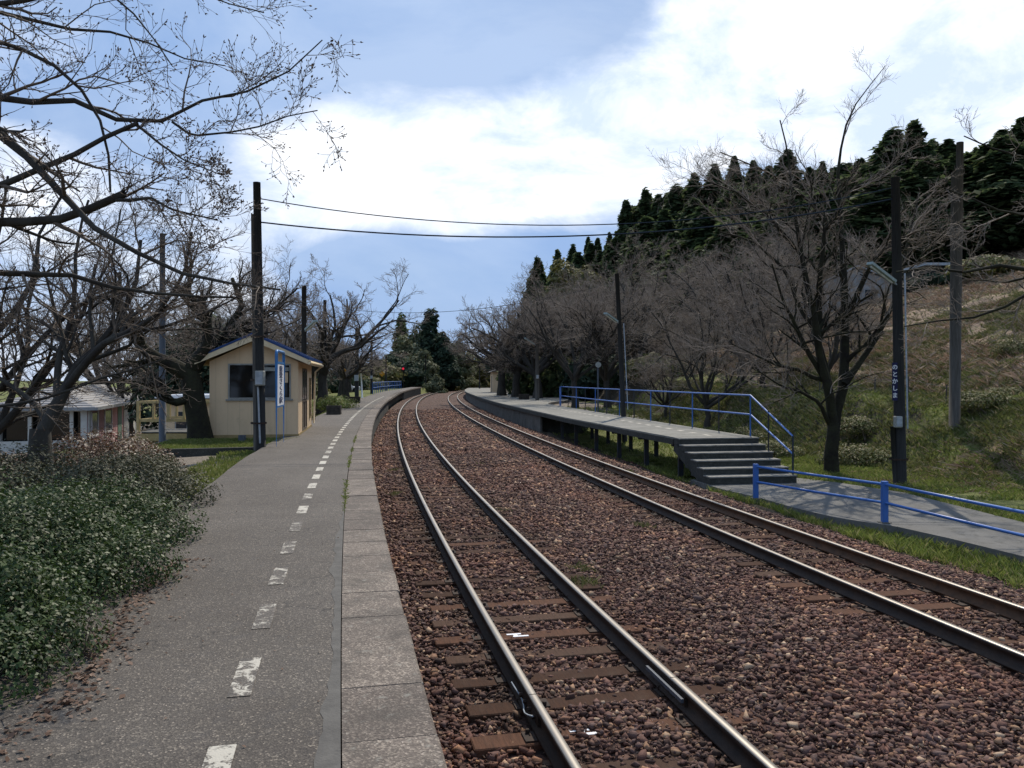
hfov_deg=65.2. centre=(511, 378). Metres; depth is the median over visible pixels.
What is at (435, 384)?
roadside shrub
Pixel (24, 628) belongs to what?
shrub
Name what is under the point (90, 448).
shrub
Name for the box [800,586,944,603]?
sleeper
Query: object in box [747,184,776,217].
cedar tree
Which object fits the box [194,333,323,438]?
waiting hut
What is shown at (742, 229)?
cedar tree
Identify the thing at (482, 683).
sleeper
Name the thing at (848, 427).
shrub
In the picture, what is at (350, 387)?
cherry tree
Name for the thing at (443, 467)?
sleeper
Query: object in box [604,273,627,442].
utility pole
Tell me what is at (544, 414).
station platform
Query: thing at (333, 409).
planter
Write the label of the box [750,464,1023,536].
handrail
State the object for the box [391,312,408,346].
conifer tree
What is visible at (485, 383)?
leafy tree
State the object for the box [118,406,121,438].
door
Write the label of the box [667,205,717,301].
cedar tree
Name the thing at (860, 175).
cedar tree
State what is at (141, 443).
shrub
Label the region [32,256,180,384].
cherry tree
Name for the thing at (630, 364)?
evergreen shrub
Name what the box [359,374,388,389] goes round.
evergreen shrub
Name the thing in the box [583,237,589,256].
cedar tree
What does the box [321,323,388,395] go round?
cherry tree
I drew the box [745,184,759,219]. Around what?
cedar tree
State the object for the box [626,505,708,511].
sleeper
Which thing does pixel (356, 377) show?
utility pole
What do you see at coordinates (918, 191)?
cedar tree
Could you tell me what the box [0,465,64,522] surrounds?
shrub
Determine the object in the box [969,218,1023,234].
cedar tree
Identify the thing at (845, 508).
path
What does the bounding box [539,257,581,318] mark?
leafy tree
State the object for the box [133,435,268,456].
lawn bed
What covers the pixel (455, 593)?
sleeper
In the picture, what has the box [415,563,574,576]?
sleeper
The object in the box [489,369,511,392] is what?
waiting hut
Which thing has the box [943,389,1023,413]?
shrub
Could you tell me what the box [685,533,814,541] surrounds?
sleeper
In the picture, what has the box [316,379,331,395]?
evergreen shrub
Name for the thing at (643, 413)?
weeds
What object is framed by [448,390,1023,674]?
rail
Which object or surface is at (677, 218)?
cedar tree
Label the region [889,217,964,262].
cedar tree
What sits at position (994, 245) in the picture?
cedar tree
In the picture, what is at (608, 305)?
cherry tree
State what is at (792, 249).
cedar tree
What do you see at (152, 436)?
footbridge
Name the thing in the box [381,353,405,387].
evergreen shrub
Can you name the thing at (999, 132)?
cedar tree
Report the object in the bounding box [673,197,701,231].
cedar tree
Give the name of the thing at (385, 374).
utility pole
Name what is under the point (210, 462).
grass
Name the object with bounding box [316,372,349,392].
evergreen shrub
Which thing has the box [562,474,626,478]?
sleeper
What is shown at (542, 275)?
cedar tree
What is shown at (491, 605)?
sleeper
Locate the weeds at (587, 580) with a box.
[385,463,655,587]
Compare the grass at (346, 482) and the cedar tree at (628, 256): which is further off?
the cedar tree at (628, 256)
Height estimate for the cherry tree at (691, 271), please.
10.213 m
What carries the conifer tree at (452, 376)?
on the ground at (568, 439)
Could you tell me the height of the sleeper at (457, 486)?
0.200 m
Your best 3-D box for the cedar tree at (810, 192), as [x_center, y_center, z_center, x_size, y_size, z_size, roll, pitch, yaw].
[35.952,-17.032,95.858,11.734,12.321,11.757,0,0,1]
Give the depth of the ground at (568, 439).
33.09 m
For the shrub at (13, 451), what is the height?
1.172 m
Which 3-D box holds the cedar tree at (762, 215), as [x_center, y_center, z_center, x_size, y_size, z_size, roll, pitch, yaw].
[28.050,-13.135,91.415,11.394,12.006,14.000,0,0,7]
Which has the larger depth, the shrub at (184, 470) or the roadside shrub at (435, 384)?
the roadside shrub at (435, 384)
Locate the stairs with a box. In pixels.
[673,436,796,484]
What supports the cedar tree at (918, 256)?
on the ground at (568, 439)
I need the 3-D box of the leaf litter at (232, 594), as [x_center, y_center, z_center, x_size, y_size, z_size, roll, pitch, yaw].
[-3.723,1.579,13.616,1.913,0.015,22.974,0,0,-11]
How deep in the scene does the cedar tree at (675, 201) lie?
118.98 m
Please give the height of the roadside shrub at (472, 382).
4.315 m
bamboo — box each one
[388,334,420,362]
[405,348,439,386]
[406,320,422,349]
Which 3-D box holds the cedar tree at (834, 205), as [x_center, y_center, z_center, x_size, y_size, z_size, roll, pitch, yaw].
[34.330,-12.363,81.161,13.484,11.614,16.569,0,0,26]
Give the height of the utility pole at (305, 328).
5.637 m
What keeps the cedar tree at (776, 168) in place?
on the ground at (568, 439)
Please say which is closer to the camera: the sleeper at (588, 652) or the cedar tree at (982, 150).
the sleeper at (588, 652)
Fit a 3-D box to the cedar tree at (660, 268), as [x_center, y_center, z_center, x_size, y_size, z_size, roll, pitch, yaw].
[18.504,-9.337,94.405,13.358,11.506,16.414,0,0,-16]
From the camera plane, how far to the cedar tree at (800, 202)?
80.26 m
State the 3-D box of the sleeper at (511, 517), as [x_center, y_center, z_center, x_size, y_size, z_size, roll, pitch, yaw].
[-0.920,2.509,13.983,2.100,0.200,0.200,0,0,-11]
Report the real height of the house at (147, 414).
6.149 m
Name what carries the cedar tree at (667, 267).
on the ground at (568, 439)
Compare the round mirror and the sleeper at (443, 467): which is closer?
the sleeper at (443, 467)
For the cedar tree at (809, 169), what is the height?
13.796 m
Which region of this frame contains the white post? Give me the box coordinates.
[360,373,362,397]
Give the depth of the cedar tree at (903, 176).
78.65 m
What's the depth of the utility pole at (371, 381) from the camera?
89.90 m
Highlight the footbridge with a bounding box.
[136,400,208,442]
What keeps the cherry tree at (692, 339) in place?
on the ground at (568, 439)
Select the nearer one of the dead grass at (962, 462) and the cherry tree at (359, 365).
the dead grass at (962, 462)
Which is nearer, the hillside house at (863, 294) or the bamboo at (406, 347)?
the hillside house at (863, 294)
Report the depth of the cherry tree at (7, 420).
13.20 m
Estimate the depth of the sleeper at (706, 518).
14.04 m
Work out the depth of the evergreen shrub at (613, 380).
58.10 m
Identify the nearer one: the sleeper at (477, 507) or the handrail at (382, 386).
the sleeper at (477, 507)
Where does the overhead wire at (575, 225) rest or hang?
attached to the utility pole at (898, 458)
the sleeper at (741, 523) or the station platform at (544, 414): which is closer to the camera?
the sleeper at (741, 523)
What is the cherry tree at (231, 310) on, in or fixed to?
on the ground at (568, 439)
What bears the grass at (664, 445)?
on the ground at (568, 439)
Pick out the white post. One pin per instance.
(361, 386)
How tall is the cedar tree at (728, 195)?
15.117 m
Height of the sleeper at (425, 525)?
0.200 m
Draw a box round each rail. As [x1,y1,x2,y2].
[396,392,581,767]
[415,390,777,767]
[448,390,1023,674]
[457,392,1023,622]
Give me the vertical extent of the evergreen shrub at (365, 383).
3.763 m
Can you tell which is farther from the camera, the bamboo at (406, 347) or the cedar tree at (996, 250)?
the bamboo at (406, 347)
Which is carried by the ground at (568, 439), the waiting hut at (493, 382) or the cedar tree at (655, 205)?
the cedar tree at (655, 205)
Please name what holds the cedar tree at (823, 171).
on the ground at (568, 439)
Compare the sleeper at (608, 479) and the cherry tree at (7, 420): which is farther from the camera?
the sleeper at (608, 479)
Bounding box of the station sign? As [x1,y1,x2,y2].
[275,349,284,446]
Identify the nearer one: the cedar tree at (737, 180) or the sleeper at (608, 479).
the sleeper at (608, 479)
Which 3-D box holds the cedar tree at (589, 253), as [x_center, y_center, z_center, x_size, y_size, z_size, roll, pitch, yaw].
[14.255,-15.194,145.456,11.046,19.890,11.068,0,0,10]
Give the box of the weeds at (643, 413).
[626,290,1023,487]
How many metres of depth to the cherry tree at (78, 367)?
11.88 m
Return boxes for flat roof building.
[155,393,208,428]
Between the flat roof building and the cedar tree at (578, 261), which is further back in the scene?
the cedar tree at (578, 261)
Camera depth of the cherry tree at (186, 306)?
57.50 m
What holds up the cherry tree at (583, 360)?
on the ground at (568, 439)
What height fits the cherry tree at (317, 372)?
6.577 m
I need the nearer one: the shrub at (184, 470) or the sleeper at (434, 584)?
the sleeper at (434, 584)
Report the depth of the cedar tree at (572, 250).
149.67 m
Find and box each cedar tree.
[508,255,546,357]
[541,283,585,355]
[543,278,552,294]
[548,249,562,272]
[565,244,576,264]
[570,252,587,272]
[577,241,594,270]
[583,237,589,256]
[590,237,601,266]
[590,263,606,279]
[591,250,602,266]
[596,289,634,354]
[599,236,621,280]
[601,215,655,279]
[603,227,633,277]
[603,232,612,251]
[608,265,661,348]
[609,251,637,279]
[614,199,635,243]
[619,246,642,277]
[620,240,692,319]
[627,187,652,224]
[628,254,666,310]
[633,258,658,274]
[635,245,666,266]
[641,209,676,246]
[641,259,701,340]
[642,242,653,255]
[646,194,666,221]
[656,183,684,222]
[659,240,670,250]
[664,231,682,251]
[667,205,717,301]
[667,220,755,324]
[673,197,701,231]
[673,210,682,225]
[674,172,709,221]
[677,237,707,333]
[678,213,693,237]
[678,220,755,304]
[696,163,723,210]
[714,199,728,215]
[716,182,740,207]
[718,155,745,199]
[720,186,754,220]
[724,220,831,286]
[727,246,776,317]
[730,188,857,291]
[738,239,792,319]
[743,224,768,320]
[745,159,759,187]
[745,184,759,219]
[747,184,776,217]
[754,213,765,223]
[758,165,773,186]
[760,171,773,182]
[765,149,806,197]
[791,189,866,273]
[796,198,901,278]
[802,166,814,190]
[803,185,818,195]
[810,204,891,277]
[812,161,830,189]
[813,209,871,279]
[821,207,904,280]
[824,162,849,190]
[831,174,861,199]
[847,157,867,177]
[848,195,921,271]
[850,168,949,268]
[857,126,925,178]
[861,207,936,272]
[867,209,974,281]
[869,198,969,261]
[870,156,992,259]
[872,172,971,259]
[885,159,993,262]
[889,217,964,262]
[893,166,908,176]
[902,177,988,259]
[903,118,934,170]
[917,201,980,262]
[923,150,943,160]
[927,134,1023,255]
[927,138,948,158]
[931,140,1023,254]
[935,153,997,254]
[936,138,955,159]
[947,151,998,251]
[963,186,999,254]
[968,189,1023,253]
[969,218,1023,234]
[988,129,1007,143]
[991,142,1023,247]
[1006,116,1023,143]
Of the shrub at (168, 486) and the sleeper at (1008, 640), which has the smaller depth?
the sleeper at (1008, 640)
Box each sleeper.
[387,466,462,469]
[391,451,446,452]
[391,476,454,479]
[392,484,461,489]
[393,491,467,495]
[394,487,482,491]
[395,494,470,499]
[395,499,496,503]
[396,503,503,507]
[396,506,502,512]
[399,515,512,523]
[402,526,524,535]
[403,521,526,528]
[404,532,537,542]
[406,539,545,547]
[410,554,564,566]
[412,546,556,555]
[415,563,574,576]
[415,573,583,588]
[421,583,601,599]
[430,595,616,613]
[432,609,628,630]
[435,624,646,648]
[445,641,676,668]
[451,661,699,694]
[465,684,732,722]
[470,711,763,757]
[541,743,803,767]
[554,472,618,475]
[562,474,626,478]
[571,477,631,481]
[579,480,639,484]
[597,489,665,494]
[599,493,676,498]
[605,497,686,502]
[616,501,718,507]
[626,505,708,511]
[632,510,721,517]
[646,515,737,521]
[658,520,753,528]
[670,526,772,534]
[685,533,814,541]
[699,540,808,550]
[718,547,858,558]
[735,555,882,567]
[753,565,880,578]
[774,575,909,589]
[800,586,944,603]
[831,599,980,616]
[873,613,1016,631]
[908,635,1023,649]
[949,658,1015,671]
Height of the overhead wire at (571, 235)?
1.161 m
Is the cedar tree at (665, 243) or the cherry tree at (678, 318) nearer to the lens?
the cherry tree at (678, 318)
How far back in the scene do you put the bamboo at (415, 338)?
167.63 m
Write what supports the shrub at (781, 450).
on the ground at (568, 439)
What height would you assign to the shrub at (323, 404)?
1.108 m
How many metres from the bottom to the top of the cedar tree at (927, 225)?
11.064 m
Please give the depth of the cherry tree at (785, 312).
63.89 m
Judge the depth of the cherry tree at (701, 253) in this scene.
79.16 m
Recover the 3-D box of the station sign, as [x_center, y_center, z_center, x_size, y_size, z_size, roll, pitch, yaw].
[-5.612,0.598,19.364,0.072,2.574,1.432,0,0,-9]
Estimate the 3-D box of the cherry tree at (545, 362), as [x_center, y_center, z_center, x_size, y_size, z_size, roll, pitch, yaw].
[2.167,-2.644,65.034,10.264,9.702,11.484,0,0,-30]
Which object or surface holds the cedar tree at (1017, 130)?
on the ground at (568, 439)
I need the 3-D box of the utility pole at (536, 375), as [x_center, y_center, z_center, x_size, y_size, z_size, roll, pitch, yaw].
[1.514,-0.581,58.574,1.386,5.270,0.432,0,0,-44]
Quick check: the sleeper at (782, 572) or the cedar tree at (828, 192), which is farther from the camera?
the cedar tree at (828, 192)
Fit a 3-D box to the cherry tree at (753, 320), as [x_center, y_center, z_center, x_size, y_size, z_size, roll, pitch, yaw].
[12.208,-3.519,40.305,8.724,9.552,7.826,0,0,0]
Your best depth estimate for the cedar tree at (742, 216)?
102.07 m
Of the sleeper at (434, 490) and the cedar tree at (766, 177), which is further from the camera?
the cedar tree at (766, 177)
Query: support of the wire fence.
on the ground at (568, 439)
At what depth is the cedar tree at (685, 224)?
106.78 m
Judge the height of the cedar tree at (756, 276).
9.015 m
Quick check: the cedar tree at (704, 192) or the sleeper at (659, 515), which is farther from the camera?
the cedar tree at (704, 192)
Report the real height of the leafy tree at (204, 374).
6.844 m
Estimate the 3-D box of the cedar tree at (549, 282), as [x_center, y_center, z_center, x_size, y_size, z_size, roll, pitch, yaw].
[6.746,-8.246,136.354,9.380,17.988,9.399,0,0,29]
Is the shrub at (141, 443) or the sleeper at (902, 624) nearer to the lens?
the sleeper at (902, 624)
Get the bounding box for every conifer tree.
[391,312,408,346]
[416,307,455,383]
[430,331,465,389]
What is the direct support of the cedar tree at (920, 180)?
on the ground at (568, 439)
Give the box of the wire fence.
[677,367,947,400]
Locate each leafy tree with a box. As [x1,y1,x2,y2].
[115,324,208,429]
[134,306,239,393]
[360,359,407,388]
[451,344,476,389]
[466,352,489,387]
[480,357,500,375]
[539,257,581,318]
[566,265,603,358]
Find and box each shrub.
[0,439,127,513]
[0,450,26,487]
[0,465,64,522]
[0,482,189,616]
[0,499,85,596]
[0,531,113,719]
[1,468,208,584]
[2,423,184,492]
[16,446,223,525]
[57,435,181,470]
[91,450,202,490]
[315,394,359,412]
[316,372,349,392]
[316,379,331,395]
[351,376,369,390]
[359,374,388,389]
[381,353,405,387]
[399,360,427,387]
[422,374,447,392]
[464,377,481,388]
[495,371,512,393]
[509,358,551,394]
[527,354,570,399]
[555,353,603,399]
[581,354,628,387]
[616,352,689,381]
[729,427,773,438]
[759,440,805,456]
[813,442,906,466]
[823,415,878,441]
[902,270,966,290]
[943,254,1023,279]
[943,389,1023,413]
[979,386,1023,395]
[988,337,1023,357]
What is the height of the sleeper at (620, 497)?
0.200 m
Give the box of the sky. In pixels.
[0,0,1023,380]
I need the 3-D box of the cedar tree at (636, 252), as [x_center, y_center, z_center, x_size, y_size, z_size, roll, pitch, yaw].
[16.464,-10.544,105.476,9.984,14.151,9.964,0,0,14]
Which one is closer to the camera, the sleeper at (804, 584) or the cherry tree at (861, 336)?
the sleeper at (804, 584)
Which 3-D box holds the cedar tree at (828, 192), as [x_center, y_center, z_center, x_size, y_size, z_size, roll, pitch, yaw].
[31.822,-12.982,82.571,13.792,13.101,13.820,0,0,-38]
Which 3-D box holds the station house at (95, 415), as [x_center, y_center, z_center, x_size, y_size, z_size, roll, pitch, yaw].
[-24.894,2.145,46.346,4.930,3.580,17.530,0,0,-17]
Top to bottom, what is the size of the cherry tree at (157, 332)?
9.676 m
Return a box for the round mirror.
[595,362,600,411]
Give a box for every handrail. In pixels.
[373,381,400,392]
[559,386,793,474]
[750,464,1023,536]
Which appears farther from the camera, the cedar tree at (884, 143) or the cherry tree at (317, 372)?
the cedar tree at (884, 143)
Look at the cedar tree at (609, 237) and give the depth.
139.69 m
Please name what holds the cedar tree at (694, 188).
on the ground at (568, 439)
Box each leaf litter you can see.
[0,557,209,761]
[69,457,342,751]
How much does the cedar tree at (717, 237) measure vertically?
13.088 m
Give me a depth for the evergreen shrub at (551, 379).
68.44 m
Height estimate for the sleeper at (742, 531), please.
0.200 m
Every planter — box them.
[326,405,341,414]
[349,397,359,402]
[519,394,528,398]
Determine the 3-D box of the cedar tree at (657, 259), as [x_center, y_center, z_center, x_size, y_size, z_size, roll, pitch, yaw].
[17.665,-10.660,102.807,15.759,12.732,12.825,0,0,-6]
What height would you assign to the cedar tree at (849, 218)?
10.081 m
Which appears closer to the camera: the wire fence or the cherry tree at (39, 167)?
the cherry tree at (39, 167)
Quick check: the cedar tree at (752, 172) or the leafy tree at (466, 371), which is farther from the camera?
the leafy tree at (466, 371)
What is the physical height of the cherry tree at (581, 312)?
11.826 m
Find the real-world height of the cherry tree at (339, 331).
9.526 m
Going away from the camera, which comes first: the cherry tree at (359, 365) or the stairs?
the stairs
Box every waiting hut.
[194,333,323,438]
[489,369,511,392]
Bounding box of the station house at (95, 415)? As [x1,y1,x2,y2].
[0,384,141,454]
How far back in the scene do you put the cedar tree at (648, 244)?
108.14 m
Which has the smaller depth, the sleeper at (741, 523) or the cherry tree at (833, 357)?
the sleeper at (741, 523)
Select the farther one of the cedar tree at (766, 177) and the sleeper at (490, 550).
the cedar tree at (766, 177)
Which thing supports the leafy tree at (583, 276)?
on the ground at (568, 439)
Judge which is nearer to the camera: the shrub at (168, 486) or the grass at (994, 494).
the shrub at (168, 486)
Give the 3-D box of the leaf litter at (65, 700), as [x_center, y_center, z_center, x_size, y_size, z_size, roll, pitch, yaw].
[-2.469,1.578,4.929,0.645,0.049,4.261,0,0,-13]
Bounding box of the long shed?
[903,263,949,293]
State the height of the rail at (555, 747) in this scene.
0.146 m
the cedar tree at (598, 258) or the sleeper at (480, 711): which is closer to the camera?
the sleeper at (480, 711)
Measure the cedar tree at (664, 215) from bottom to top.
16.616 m
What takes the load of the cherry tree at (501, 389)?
on the station platform at (544, 414)
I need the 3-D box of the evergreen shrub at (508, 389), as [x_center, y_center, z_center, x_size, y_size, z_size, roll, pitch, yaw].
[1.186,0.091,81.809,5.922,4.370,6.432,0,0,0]
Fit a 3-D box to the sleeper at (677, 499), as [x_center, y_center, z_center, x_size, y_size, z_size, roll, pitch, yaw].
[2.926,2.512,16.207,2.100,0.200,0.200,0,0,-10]
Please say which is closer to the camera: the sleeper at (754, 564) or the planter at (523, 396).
the sleeper at (754, 564)
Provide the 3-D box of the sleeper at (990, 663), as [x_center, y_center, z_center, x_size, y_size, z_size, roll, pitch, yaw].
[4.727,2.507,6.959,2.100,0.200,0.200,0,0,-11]
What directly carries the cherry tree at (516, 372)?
on the station platform at (544, 414)
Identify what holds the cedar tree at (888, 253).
on the ground at (568, 439)
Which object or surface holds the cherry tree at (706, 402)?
on the ground at (568, 439)
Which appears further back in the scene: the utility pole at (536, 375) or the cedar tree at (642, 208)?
the cedar tree at (642, 208)
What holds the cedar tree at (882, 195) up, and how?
on the ground at (568, 439)
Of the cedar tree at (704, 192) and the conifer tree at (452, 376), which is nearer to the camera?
the cedar tree at (704, 192)
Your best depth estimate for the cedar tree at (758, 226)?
82.33 m
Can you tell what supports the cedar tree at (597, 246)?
on the ground at (568, 439)
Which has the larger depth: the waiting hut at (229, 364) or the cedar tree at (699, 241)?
the cedar tree at (699, 241)
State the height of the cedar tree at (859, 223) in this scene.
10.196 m
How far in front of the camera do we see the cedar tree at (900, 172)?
80.92 m
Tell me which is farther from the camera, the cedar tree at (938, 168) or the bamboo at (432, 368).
the bamboo at (432, 368)
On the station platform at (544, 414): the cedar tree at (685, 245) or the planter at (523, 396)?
the planter at (523, 396)
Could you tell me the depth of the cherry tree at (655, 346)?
65.75 m
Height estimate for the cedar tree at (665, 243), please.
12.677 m
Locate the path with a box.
[692,478,1023,555]
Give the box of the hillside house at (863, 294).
[784,265,891,320]
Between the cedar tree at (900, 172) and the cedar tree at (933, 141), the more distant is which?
the cedar tree at (933, 141)
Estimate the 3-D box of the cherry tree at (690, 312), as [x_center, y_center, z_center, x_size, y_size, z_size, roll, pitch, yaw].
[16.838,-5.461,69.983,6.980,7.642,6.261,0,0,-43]
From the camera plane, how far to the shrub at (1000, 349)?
32.81 m
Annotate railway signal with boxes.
[401,366,404,387]
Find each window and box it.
[3,411,80,441]
[91,410,98,437]
[104,408,111,432]
[175,412,186,428]
[226,364,292,400]
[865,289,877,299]
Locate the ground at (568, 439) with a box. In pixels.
[0,253,1023,767]
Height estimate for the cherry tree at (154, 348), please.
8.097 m
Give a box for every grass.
[148,437,292,448]
[168,449,255,505]
[341,436,356,512]
[555,393,1023,480]
[630,453,1023,588]
[662,378,1023,500]
[663,248,1023,394]
[811,415,1023,497]
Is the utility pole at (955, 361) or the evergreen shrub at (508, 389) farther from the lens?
the evergreen shrub at (508, 389)
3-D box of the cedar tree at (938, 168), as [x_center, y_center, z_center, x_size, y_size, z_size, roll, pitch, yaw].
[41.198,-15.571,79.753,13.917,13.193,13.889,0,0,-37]
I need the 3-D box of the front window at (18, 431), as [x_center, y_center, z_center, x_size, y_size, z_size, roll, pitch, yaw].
[-22.793,2.305,38.917,3.460,1.460,0.030,0,0,-16]
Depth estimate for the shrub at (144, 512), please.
7.62 m
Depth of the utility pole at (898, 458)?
19.89 m
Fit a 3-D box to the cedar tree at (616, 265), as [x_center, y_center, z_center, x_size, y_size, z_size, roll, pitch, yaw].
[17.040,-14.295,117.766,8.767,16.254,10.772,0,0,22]
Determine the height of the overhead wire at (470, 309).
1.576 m
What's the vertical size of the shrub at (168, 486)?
1.265 m
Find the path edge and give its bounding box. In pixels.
[690,480,1023,563]
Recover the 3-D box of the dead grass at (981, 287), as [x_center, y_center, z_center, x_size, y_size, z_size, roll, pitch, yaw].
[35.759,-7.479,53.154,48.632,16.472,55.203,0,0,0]
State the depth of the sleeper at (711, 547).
11.77 m
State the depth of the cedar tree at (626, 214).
124.43 m
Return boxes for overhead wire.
[261,187,891,225]
[261,198,891,237]
[358,283,610,312]
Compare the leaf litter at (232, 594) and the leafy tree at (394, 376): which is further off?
the leafy tree at (394, 376)
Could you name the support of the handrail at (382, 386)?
on the ground at (568, 439)
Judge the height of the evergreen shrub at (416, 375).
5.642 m
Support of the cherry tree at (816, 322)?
on the ground at (568, 439)
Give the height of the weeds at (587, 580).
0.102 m
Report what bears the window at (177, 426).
in the flat roof building
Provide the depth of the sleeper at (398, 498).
16.62 m
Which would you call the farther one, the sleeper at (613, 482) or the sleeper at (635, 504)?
the sleeper at (613, 482)
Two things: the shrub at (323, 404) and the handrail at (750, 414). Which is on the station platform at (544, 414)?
the handrail at (750, 414)
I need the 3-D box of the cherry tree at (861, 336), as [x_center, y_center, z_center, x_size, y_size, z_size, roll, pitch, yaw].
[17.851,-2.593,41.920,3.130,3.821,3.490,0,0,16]
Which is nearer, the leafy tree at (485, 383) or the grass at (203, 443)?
the grass at (203, 443)
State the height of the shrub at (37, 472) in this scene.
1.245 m
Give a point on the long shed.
(909, 273)
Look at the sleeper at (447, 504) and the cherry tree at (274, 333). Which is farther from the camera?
the cherry tree at (274, 333)
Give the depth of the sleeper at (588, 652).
7.13 m
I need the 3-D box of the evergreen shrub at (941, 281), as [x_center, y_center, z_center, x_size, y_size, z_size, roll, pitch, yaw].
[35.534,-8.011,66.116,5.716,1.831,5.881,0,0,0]
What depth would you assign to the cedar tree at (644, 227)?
114.13 m
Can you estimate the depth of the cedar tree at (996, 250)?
75.51 m
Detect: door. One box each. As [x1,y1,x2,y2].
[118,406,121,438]
[302,369,306,430]
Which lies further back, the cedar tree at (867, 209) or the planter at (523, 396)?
the cedar tree at (867, 209)
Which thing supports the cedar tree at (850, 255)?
on the ground at (568, 439)
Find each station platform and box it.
[0,387,446,767]
[465,388,746,477]
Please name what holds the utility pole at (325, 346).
on the ground at (568, 439)
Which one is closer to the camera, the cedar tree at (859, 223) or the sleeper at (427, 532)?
the sleeper at (427, 532)
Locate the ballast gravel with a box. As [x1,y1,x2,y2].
[371,408,1023,767]
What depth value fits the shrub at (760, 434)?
32.81 m
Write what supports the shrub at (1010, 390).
on the ground at (568, 439)
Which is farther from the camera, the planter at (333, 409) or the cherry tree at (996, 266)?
the planter at (333, 409)
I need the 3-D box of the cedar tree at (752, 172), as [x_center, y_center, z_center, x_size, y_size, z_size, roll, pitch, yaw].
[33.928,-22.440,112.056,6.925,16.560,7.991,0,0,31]
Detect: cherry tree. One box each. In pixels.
[0,0,362,439]
[0,149,178,434]
[0,152,288,489]
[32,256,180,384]
[35,254,190,436]
[72,230,311,438]
[129,289,289,368]
[132,301,177,356]
[152,234,347,367]
[152,295,269,338]
[166,284,283,343]
[169,282,314,344]
[222,254,436,415]
[282,312,407,401]
[284,329,348,398]
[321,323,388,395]
[330,342,387,391]
[438,293,569,396]
[449,302,531,395]
[462,284,605,397]
[466,329,539,378]
[501,283,627,355]
[503,256,677,407]
[533,265,625,358]
[536,259,670,407]
[549,275,663,356]
[586,226,700,356]
[617,253,804,427]
[617,320,710,417]
[631,317,686,357]
[633,207,835,374]
[647,46,980,473]
[656,225,820,345]
[661,278,705,349]
[662,314,724,370]
[665,285,719,354]
[677,213,838,388]
[677,248,760,336]
[707,294,774,348]
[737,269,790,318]
[755,217,919,388]
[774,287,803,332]
[830,306,880,358]
[896,107,1023,354]
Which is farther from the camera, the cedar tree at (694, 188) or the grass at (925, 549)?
the cedar tree at (694, 188)
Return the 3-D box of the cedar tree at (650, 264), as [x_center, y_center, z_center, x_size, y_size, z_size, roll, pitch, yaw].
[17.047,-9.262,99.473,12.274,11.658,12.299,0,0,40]
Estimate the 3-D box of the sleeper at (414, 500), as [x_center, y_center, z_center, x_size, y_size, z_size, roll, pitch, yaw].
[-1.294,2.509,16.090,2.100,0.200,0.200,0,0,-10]
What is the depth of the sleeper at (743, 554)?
11.21 m
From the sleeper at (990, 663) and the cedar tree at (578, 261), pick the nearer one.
the sleeper at (990, 663)
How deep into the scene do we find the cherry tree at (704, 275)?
47.93 m
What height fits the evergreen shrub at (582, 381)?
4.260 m
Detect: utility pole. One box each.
[159,233,165,441]
[251,182,266,451]
[301,285,317,354]
[323,300,333,351]
[354,328,363,396]
[370,344,372,393]
[385,355,386,390]
[524,336,538,399]
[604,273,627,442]
[866,177,908,483]
[949,141,963,427]
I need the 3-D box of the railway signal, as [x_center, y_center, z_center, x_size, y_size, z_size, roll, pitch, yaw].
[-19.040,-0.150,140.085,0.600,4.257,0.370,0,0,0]

